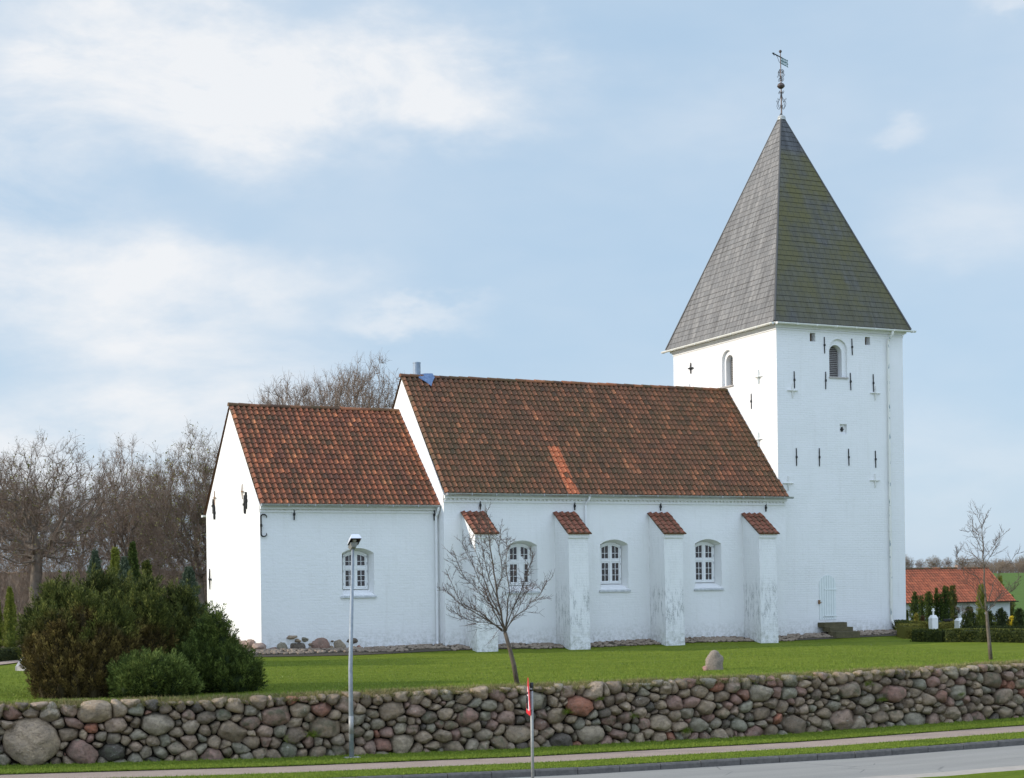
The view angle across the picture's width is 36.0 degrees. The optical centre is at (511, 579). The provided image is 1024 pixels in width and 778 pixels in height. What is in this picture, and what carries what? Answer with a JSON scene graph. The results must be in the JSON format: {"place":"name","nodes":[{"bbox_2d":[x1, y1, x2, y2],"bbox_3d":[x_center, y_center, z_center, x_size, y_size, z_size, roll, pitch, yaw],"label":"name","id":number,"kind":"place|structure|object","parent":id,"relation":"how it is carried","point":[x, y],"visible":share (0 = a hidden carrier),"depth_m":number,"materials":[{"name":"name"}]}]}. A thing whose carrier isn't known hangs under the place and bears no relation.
{"place":"outdoors","nodes":[
{"label":"outdoors","id":0,"kind":"place"},
{"bbox_2d":[0,570,206,647],"bbox_3d":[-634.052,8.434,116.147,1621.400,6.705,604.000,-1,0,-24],"label":"woodland slope","id":1,"kind":"structure","parent":0,"point":[3,596],"depth_m":116.42,"materials":[{"name":"brown plant"}]},
{"bbox_2d":[0,448,63,576],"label":"bare tree","id":2,"kind":"object","parent":1,"relation":"on","point":[8,531],"visible":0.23,"depth_m":93.58,"materials":[{"name":"brown plant"}]},
{"bbox_2d":[0,470,73,594],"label":"bare tree","id":3,"kind":"object","parent":1,"relation":"on","point":[43,533],"visible":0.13,"depth_m":111.30,"materials":[{"name":"brown plant"}]},
{"bbox_2d":[0,429,140,607],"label":"bare tree","id":4,"kind":"object","parent":1,"relation":"on","point":[35,550],"visible":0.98,"depth_m":82.74,"materials":[{"name":"brown plant"}]},
{"bbox_2d":[41,471,115,587],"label":"bare tree","id":5,"kind":"object","parent":1,"relation":"on","point":[81,530],"visible":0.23,"depth_m":105.13,"materials":[{"name":"brown plant"}]},
{"bbox_2d":[72,433,171,575],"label":"bare tree","id":6,"kind":"object","parent":1,"relation":"on","point":[126,526],"visible":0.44,"depth_m":90.45,"materials":[{"name":"brown plant"}]},
{"bbox_2d":[87,466,188,565],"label":"bare tree","id":7,"kind":"object","parent":1,"relation":"on","point":[133,511],"visible":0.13,"depth_m":122.40,"materials":[{"name":"brown plant"}]},
{"bbox_2d":[129,459,187,586],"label":"bare tree","id":8,"kind":"object","parent":1,"relation":"on","point":[158,517],"visible":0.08,"depth_m":103.50,"materials":[{"name":"brown plant"}]},
{"bbox_2d":[126,415,219,606],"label":"bare tree","id":9,"kind":"object","parent":1,"relation":"on","point":[198,504],"visible":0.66,"depth_m":83.58,"materials":[{"name":"brown plant"}]},
{"bbox_2d":[171,450,216,568],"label":"bare tree","id":10,"kind":"object","parent":1,"relation":"on","point":[197,497],"visible":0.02,"depth_m":106.91,"materials":[{"name":"brown plant"}]},
{"bbox_2d":[247,351,404,407],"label":"bare tree","id":11,"kind":"object","parent":1,"relation":"on","point":[337,394],"visible":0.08,"depth_m":87.18,"materials":[{"name":"plant"}]},
{"bbox_2d":[0,636,1023,708],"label":"lawn","id":12,"kind":"structure","parent":0,"point":[967,647],"depth_m":47.60,"materials":[{"name":"green plant"}]},
{"bbox_2d":[0,600,3,647],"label":"conifer","id":13,"kind":"object","parent":12,"relation":"on","point":[1,621],"visible":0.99,"depth_m":64.13,"materials":[{"name":"green plant"}]},
{"bbox_2d":[0,660,17,664],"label":"churchyard path","id":14,"kind":"structure","parent":12,"relation":"on","point":[9,662],"depth_m":52.59,"materials":[{"name":"beige gravel"}]},
{"bbox_2d":[0,586,19,647],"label":"conifer","id":15,"kind":"object","parent":12,"relation":"on","point":[9,634],"visible":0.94,"depth_m":63.84,"materials":[{"name":"green plant"}]},
{"bbox_2d":[0,646,21,661],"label":"hedge","id":16,"kind":"object","parent":12,"relation":"on","point":[8,654],"visible":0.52,"depth_m":53.53,"materials":[{"name":"green plant"}]},
{"bbox_2d":[15,660,25,670],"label":"grave kerb","id":17,"kind":"structure","parent":12,"relation":"on","point":[17,667],"depth_m":47.98,"materials":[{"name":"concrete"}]},
{"bbox_2d":[86,548,103,583],"bbox_3d":[-13.197,0.952,50.024,1.284,3.876,1.489,-1,0,-24],"label":"conifer","id":18,"kind":"object","parent":12,"relation":"on","point":[95,558],"visible":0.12,"depth_m":49.93,"materials":[{"name":"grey plant"}]},
{"bbox_2d":[15,583,179,698],"bbox_3d":[-9.467,1.526,36.599,3.903,2.971,2.394,-1,0,-41],"label":"yew bush","id":19,"kind":"object","parent":12,"relation":"on","point":[78,645],"visible":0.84,"depth_m":35.71,"materials":[{"name":"green plant"}]},
{"bbox_2d":[0,530,206,627],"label":"undergrowth","id":20,"kind":"object","parent":12,"relation":"on","point":[24,586],"visible":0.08,"depth_m":92.65,"materials":[{"name":"brown plant"}]},
{"bbox_2d":[12,562,210,671],"bbox_3d":[-9.490,1.202,38.310,5.282,3.302,3.364,-1,0,-24],"label":"yew bush","id":21,"kind":"object","parent":12,"relation":"on","point":[181,602],"visible":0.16,"depth_m":37.92,"materials":[{"name":"green plant"}]},
{"bbox_2d":[106,547,121,577],"bbox_3d":[-12.503,0.914,49.791,0.951,3.912,1.054,-1,0,10],"label":"conifer","id":22,"kind":"object","parent":12,"relation":"on","point":[115,558],"visible":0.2,"depth_m":49.69,"materials":[{"name":"green plant"}]},
{"bbox_2d":[118,556,132,581],"bbox_3d":[-11.925,1.065,48.374,1.541,3.578,1.444,-1,0,-24],"label":"conifer","id":23,"kind":"object","parent":12,"relation":"on","point":[124,565],"visible":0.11,"depth_m":48.33,"materials":[{"name":"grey plant"}]},
{"bbox_2d":[127,541,141,583],"bbox_3d":[-12.286,0.812,50.983,1.278,4.120,1.144,-1,0,-24],"label":"conifer","id":24,"kind":"object","parent":12,"relation":"on","point":[132,559],"visible":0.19,"depth_m":50.91,"materials":[{"name":"green plant"}]},
{"bbox_2d":[138,559,152,582],"bbox_3d":[-11.342,1.104,49.172,1.375,3.487,1.113,-1,0,17],"label":"conifer","id":25,"kind":"object","parent":12,"relation":"on","point":[146,564],"visible":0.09,"depth_m":49.11,"materials":[{"name":"green plant"}]},
{"bbox_2d":[104,646,205,697],"bbox_3d":[-8.097,2.143,35.803,2.356,1.298,1.700,-1,0,-24],"label":"thuja bush","id":26,"kind":"object","parent":12,"relation":"on","point":[146,673],"visible":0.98,"depth_m":35.40,"materials":[{"name":"green plant"}]},
{"bbox_2d":[179,565,208,614],"bbox_3d":[-9.878,1.214,48.260,1.411,3.276,1.589,-1,0,-24],"label":"conifer","id":27,"kind":"object","parent":12,"relation":"on","point":[188,573],"visible":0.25,"depth_m":48.14,"materials":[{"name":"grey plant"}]},
{"bbox_2d":[169,600,269,692],"bbox_3d":[-7.049,1.849,37.418,2.553,2.762,2.015,-1,0,-24],"label":"juniper bush","id":28,"kind":"object","parent":12,"relation":"on","point":[218,657],"visible":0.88,"depth_m":37.03,"materials":[{"name":"green plant"}]},
{"bbox_2d":[437,504,554,683],"bbox_3d":[-0.401,0.389,38.138,3.531,4.518,1.646,-1,0,-35],"label":"young tree","id":29,"kind":"object","parent":12,"relation":"on","point":[510,651],"visible":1,"depth_m":38.11,"materials":[{"name":"brown plant"}]},
{"bbox_2d":[201,50,915,651],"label":"church","id":30,"kind":"structure","parent":12,"relation":"on","point":[743,476],"depth_m":60.38,"materials":[{"name":"white paint"}]},
{"bbox_2d":[341,551,376,597],"bbox_3d":[-5.482,-0.169,55.585,1.320,1.660,0.470,-1,0,-24],"label":"window","id":31,"kind":"structure","parent":30,"relation":"in","point":[360,558],"depth_m":55.73,"materials":[{"name":"white paint"}]},
{"bbox_2d":[507,543,539,593],"bbox_3d":[0.323,-0.394,57.598,1.320,1.840,0.470,-1,0,-24],"label":"window","id":32,"kind":"structure","parent":30,"relation":"in","point":[516,560],"depth_m":57.74,"materials":[{"name":"white paint"}]},
{"bbox_2d":[599,542,630,591],"bbox_3d":[3.764,-0.453,59.161,1.320,1.870,0.470,-1,0,-24],"label":"window","id":33,"kind":"structure","parent":30,"relation":"in","point":[610,552],"depth_m":59.31,"materials":[{"name":"white paint"}]},
{"bbox_2d":[694,542,723,590],"bbox_3d":[7.497,-0.507,60.857,1.320,1.880,0.470,-1,0,-24],"label":"window","id":34,"kind":"structure","parent":30,"relation":"in","point":[704,551],"depth_m":61.00,"materials":[{"name":"white paint"}]},
{"bbox_2d":[818,575,836,619],"bbox_3d":[12.699,0.737,63.404,0.890,1.800,0.100,-1,0,-24],"label":"door","id":35,"kind":"structure","parent":30,"relation":"in","point":[827,585],"depth_m":63.41,"materials":[{"name":"paint"}]},
{"bbox_2d":[249,629,896,656],"bbox_3d":[3.296,2.370,59.809,29.356,0.320,4.383,-1,0,-21],"label":"cobble strip","id":36,"kind":"object","parent":12,"relation":"on","point":[628,642],"visible":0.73,"depth_m":57.15,"materials":[{"name":"grey stone"}]},
{"bbox_2d":[705,650,723,669],"bbox_3d":[5.667,2.282,44.085,0.506,0.611,0.465,-1,0,6],"label":"memorial stone","id":37,"kind":"object","parent":12,"relation":"on","point":[714,659],"visible":0.94,"depth_m":43.89,"materials":[{"name":"stone"}]},
{"bbox_2d":[892,619,919,629],"bbox_3d":[15.939,2.060,64.939,0.731,0.852,4.246,-1,0,-5],"label":"hedge","id":38,"kind":"object","parent":12,"relation":"on","point":[898,621],"visible":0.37,"depth_m":64.37,"materials":[{"name":"green plant"}]},
{"bbox_2d":[906,609,908,619],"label":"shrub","id":39,"kind":"object","parent":12,"relation":"on","point":[907,615],"visible":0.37,"depth_m":76.17,"materials":[{"name":"green plant"}]},
{"bbox_2d":[895,623,924,638],"bbox_3d":[15.978,2.108,63.093,1.036,0.758,0.823,-1,0,-18],"label":"hedge","id":40,"kind":"object","parent":12,"relation":"on","point":[904,630],"visible":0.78,"depth_m":62.85,"materials":[{"name":"green plant"}]},
{"bbox_2d":[909,591,919,619],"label":"yew column","id":41,"kind":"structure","parent":12,"relation":"on","point":[913,606],"depth_m":79.45,"materials":[{"name":"green plant"}]},
{"bbox_2d":[913,612,918,620],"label":"shrub","id":42,"kind":"object","parent":12,"relation":"on","point":[916,616],"visible":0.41,"depth_m":74.16,"materials":[{"name":"green plant"}]},
{"bbox_2d":[918,595,925,620],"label":"yew column","id":43,"kind":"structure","parent":12,"relation":"on","point":[921,606],"depth_m":77.40,"materials":[{"name":"green plant"}]},
{"bbox_2d":[910,628,946,641],"bbox_3d":[16.072,2.188,60.385,0.822,0.632,1.469,-1,0,-40],"label":"hedge","id":44,"kind":"object","parent":12,"relation":"on","point":[928,635],"visible":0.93,"depth_m":60.14,"materials":[{"name":"green plant"}]},
{"bbox_2d":[923,590,934,621],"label":"yew column","id":45,"kind":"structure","parent":12,"relation":"on","point":[928,599],"depth_m":81.02,"materials":[{"name":"green plant"}]},
{"bbox_2d":[907,620,953,628],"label":"hedge","id":46,"kind":"object","parent":12,"relation":"on","point":[944,625],"visible":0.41,"depth_m":70.21,"materials":[{"name":"green plant"}]},
{"bbox_2d":[929,608,937,628],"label":"monument","id":47,"kind":"object","parent":12,"relation":"on","point":[933,621],"visible":0.77,"depth_m":65.55,"materials":[{"name":"white stone"}]},
{"bbox_2d":[933,588,939,621],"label":"yew column","id":48,"kind":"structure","parent":12,"relation":"on","point":[935,600],"depth_m":81.41,"materials":[{"name":"green plant"}]},
{"bbox_2d":[937,592,944,621],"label":"yew column","id":49,"kind":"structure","parent":12,"relation":"on","point":[941,606],"depth_m":81.28,"materials":[{"name":"green plant"}]},
{"bbox_2d":[941,585,951,618],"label":"yew column","id":50,"kind":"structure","parent":12,"relation":"on","point":[946,599],"depth_m":81.50,"materials":[{"name":"green plant"}]},
{"bbox_2d":[949,585,958,619],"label":"yew column","id":51,"kind":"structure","parent":12,"relation":"on","point":[953,600],"depth_m":82.16,"materials":[{"name":"green plant"}]},
{"bbox_2d":[954,618,964,627],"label":"monument","id":52,"kind":"object","parent":12,"relation":"on","point":[957,622],"visible":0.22,"depth_m":69.75,"materials":[{"name":"white stone"}]},
{"bbox_2d":[959,606,980,627],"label":"yew bush","id":53,"kind":"object","parent":12,"relation":"on","point":[968,616],"visible":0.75,"depth_m":65.65,"materials":[{"name":"green plant"}]},
{"bbox_2d":[975,584,986,620],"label":"thuja column","id":54,"kind":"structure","parent":12,"relation":"on","point":[982,598],"depth_m":75.11,"materials":[{"name":"green plant"}]},
{"bbox_2d":[976,608,985,625],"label":"yew bush","id":55,"kind":"object","parent":12,"relation":"on","point":[981,613],"visible":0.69,"depth_m":72.15,"materials":[{"name":"green plant"}]},
{"bbox_2d":[944,628,1023,642],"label":"hedge","id":56,"kind":"object","parent":12,"relation":"on","point":[1008,635],"visible":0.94,"depth_m":58.70,"materials":[{"name":"green plant"}]},
{"bbox_2d":[952,502,1022,659],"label":"young tree","id":57,"kind":"object","parent":12,"relation":"on","point":[990,655],"visible":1,"depth_m":47.06,"materials":[{"name":"brown plant"}]},
{"bbox_2d":[983,610,995,625],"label":"yew bush","id":58,"kind":"object","parent":12,"relation":"on","point":[991,617],"visible":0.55,"depth_m":66.41,"materials":[{"name":"green plant"}]},
{"bbox_2d":[962,624,1023,628],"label":"hedge","id":59,"kind":"object","parent":12,"relation":"on","point":[996,626],"visible":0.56,"depth_m":65.47,"materials":[{"name":"green plant"}]},
{"bbox_2d":[993,607,1010,625],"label":"yew bush","id":60,"kind":"object","parent":12,"relation":"on","point":[1001,618],"visible":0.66,"depth_m":66.98,"materials":[{"name":"green plant"}]},
{"bbox_2d":[1012,620,1018,625],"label":"yew bush","id":61,"kind":"object","parent":12,"relation":"on","point":[1015,623],"visible":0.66,"depth_m":65.83,"materials":[{"name":"green plant"}]},
{"bbox_2d":[1012,608,1023,625],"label":"yew bush","id":62,"kind":"object","parent":12,"relation":"on","point":[1018,617],"visible":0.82,"depth_m":71.66,"materials":[{"name":"green plant"}]},
{"bbox_2d":[0,725,1023,777],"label":"footpath","id":63,"kind":"structure","parent":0,"point":[524,759],"depth_m":35.13,"materials":[{"name":"grey concrete"}]},
{"bbox_2d":[0,716,1023,777],"bbox_3d":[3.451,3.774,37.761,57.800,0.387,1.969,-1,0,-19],"label":"grass verge","id":64,"kind":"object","parent":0,"point":[498,751],"depth_m":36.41,"materials":[{"name":"green plant"}]},
{"bbox_2d":[344,534,361,757],"bbox_3d":[-3.550,1.526,35.260,0.376,5.052,0.532,-1,0,-24],"label":"street lamp","id":65,"kind":"object","parent":64,"relation":"on","point":[354,541],"visible":0.98,"depth_m":35.34,"materials":[{"name":"metal"}]},
{"bbox_2d":[349,716,353,733],"bbox_3d":[-3.612,3.273,35.376,0.112,0.400,0.115,-1,0,-24],"label":"service door","id":66,"kind":"structure","parent":65,"relation":"in","point":[351,718],"depth_m":35.33,"materials":[{"name":"silver metal"}]},
{"bbox_2d":[0,663,1023,765],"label":"boulder wall","id":67,"kind":"structure","parent":64,"relation":"on","point":[94,731],"depth_m":37.16,"materials":[{"name":"stone"}]},
{"bbox_2d":[0,659,1023,715],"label":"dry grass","id":68,"kind":"structure","parent":67,"relation":"on","point":[396,690],"depth_m":37.34,"materials":[{"name":"green plant"}]},
{"bbox_2d":[283,681,966,741],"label":"wall tufts","id":69,"kind":"object","parent":67,"relation":"on","point":[686,730],"visible":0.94,"depth_m":37.94,"materials":[{"name":"green plant"}]},
{"bbox_2d":[0,0,1023,572],"label":"sky","id":70,"kind":"structure","parent":0,"point":[203,202],"materials":[{"name":"blue"}]},
{"bbox_2d":[7,725,1017,777],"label":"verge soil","id":71,"kind":"structure","parent":0,"point":[514,756],"depth_m":34.91,"materials":[{"name":"brown soil"}]},
{"bbox_2d":[512,745,1023,777],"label":"road","id":72,"kind":"structure","parent":0,"point":[948,761],"depth_m":33.82,"materials":[{"name":"grey asphalt"}]},
{"bbox_2d":[526,679,533,777],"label":"warning sign","id":73,"kind":"object","parent":72,"relation":"on","point":[529,705],"visible":1,"depth_m":29.97,"materials":[{"name":"grey metal"}]},
{"bbox_2d":[336,738,1023,777],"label":"kerb","id":74,"kind":"structure","parent":72,"relation":"on","point":[723,762],"depth_m":34.40,"materials":[{"name":"concrete"}]},
{"bbox_2d":[862,765,1023,777],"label":"sandy shoulder","id":75,"kind":"object","parent":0,"point":[984,770],"visible":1,"depth_m":32.58},
{"bbox_2d":[940,557,953,566],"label":"bare tree","id":76,"kind":"object","parent":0,"point":[947,562],"visible":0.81,"depth_m":566.45,"materials":[{"name":"plant"}]},
{"bbox_2d":[920,770,1023,777],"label":"verge","id":77,"kind":"structure","parent":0,"point":[1012,774],"depth_m":31.82,"materials":[{"name":"green plant"}]},
{"bbox_2d":[997,576,1004,585],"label":"thuja column","id":78,"kind":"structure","parent":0,"point":[1000,579],"depth_m":178.07,"materials":[{"name":"green plant"}]},
{"bbox_2d":[993,573,1023,616],"bbox_3d":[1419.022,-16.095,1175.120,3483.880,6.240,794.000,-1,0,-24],"label":"meadow hill","id":79,"kind":"structure","parent":0,"point":[1018,592],"depth_m":355.42,"materials":[{"name":"green plant"}]},
{"bbox_2d":[905,556,914,567],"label":"bare tree","id":80,"kind":"object","parent":79,"relation":"on","point":[907,564],"visible":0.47,"depth_m":559.32,"materials":[{"name":"brown plant"}]},
{"bbox_2d":[914,558,926,567],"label":"bare tree","id":81,"kind":"object","parent":79,"relation":"on","point":[918,565],"visible":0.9,"depth_m":557.01,"materials":[{"name":"plant"}]},
{"bbox_2d":[925,556,942,567],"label":"bare tree","id":82,"kind":"object","parent":79,"relation":"on","point":[934,563],"visible":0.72,"depth_m":579.41,"materials":[{"name":"brown plant"}]},
{"bbox_2d":[905,565,1018,621],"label":"house","id":83,"kind":"structure","parent":79,"relation":"on","point":[920,581],"depth_m":138.35,"materials":[{"name":"tile"}]},
{"bbox_2d":[962,604,969,613],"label":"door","id":84,"kind":"structure","parent":83,"relation":"in","point":[963,605],"depth_m":136.92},
{"bbox_2d":[954,555,970,566],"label":"bare tree","id":85,"kind":"object","parent":79,"relation":"on","point":[960,560],"visible":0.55,"depth_m":584.05,"materials":[{"name":"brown plant"}]},
{"bbox_2d":[966,555,985,566],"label":"bare tree","id":86,"kind":"object","parent":79,"relation":"on","point":[975,562],"visible":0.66,"depth_m":570.51,"materials":[{"name":"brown plant"}]},
{"bbox_2d":[943,559,1023,572],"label":"hill brush","id":87,"kind":"object","parent":79,"relation":"on","point":[1018,567],"visible":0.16,"depth_m":553.37,"materials":[{"name":"plant"}]},
{"bbox_2d":[988,557,1003,567],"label":"bare tree","id":88,"kind":"object","parent":79,"relation":"on","point":[999,560],"visible":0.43,"depth_m":590.34,"materials":[{"name":"brown plant"}]},
{"bbox_2d":[1013,556,1023,562],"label":"bare tree","id":89,"kind":"object","parent":79,"relation":"on","point":[1017,559],"visible":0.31,"depth_m":594.11,"materials":[{"name":"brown plant"}]},
{"bbox_2d":[1010,594,1016,616],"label":"thuja column","id":90,"kind":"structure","parent":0,"point":[1012,609],"depth_m":172.25,"materials":[{"name":"green plant"}]}
]}

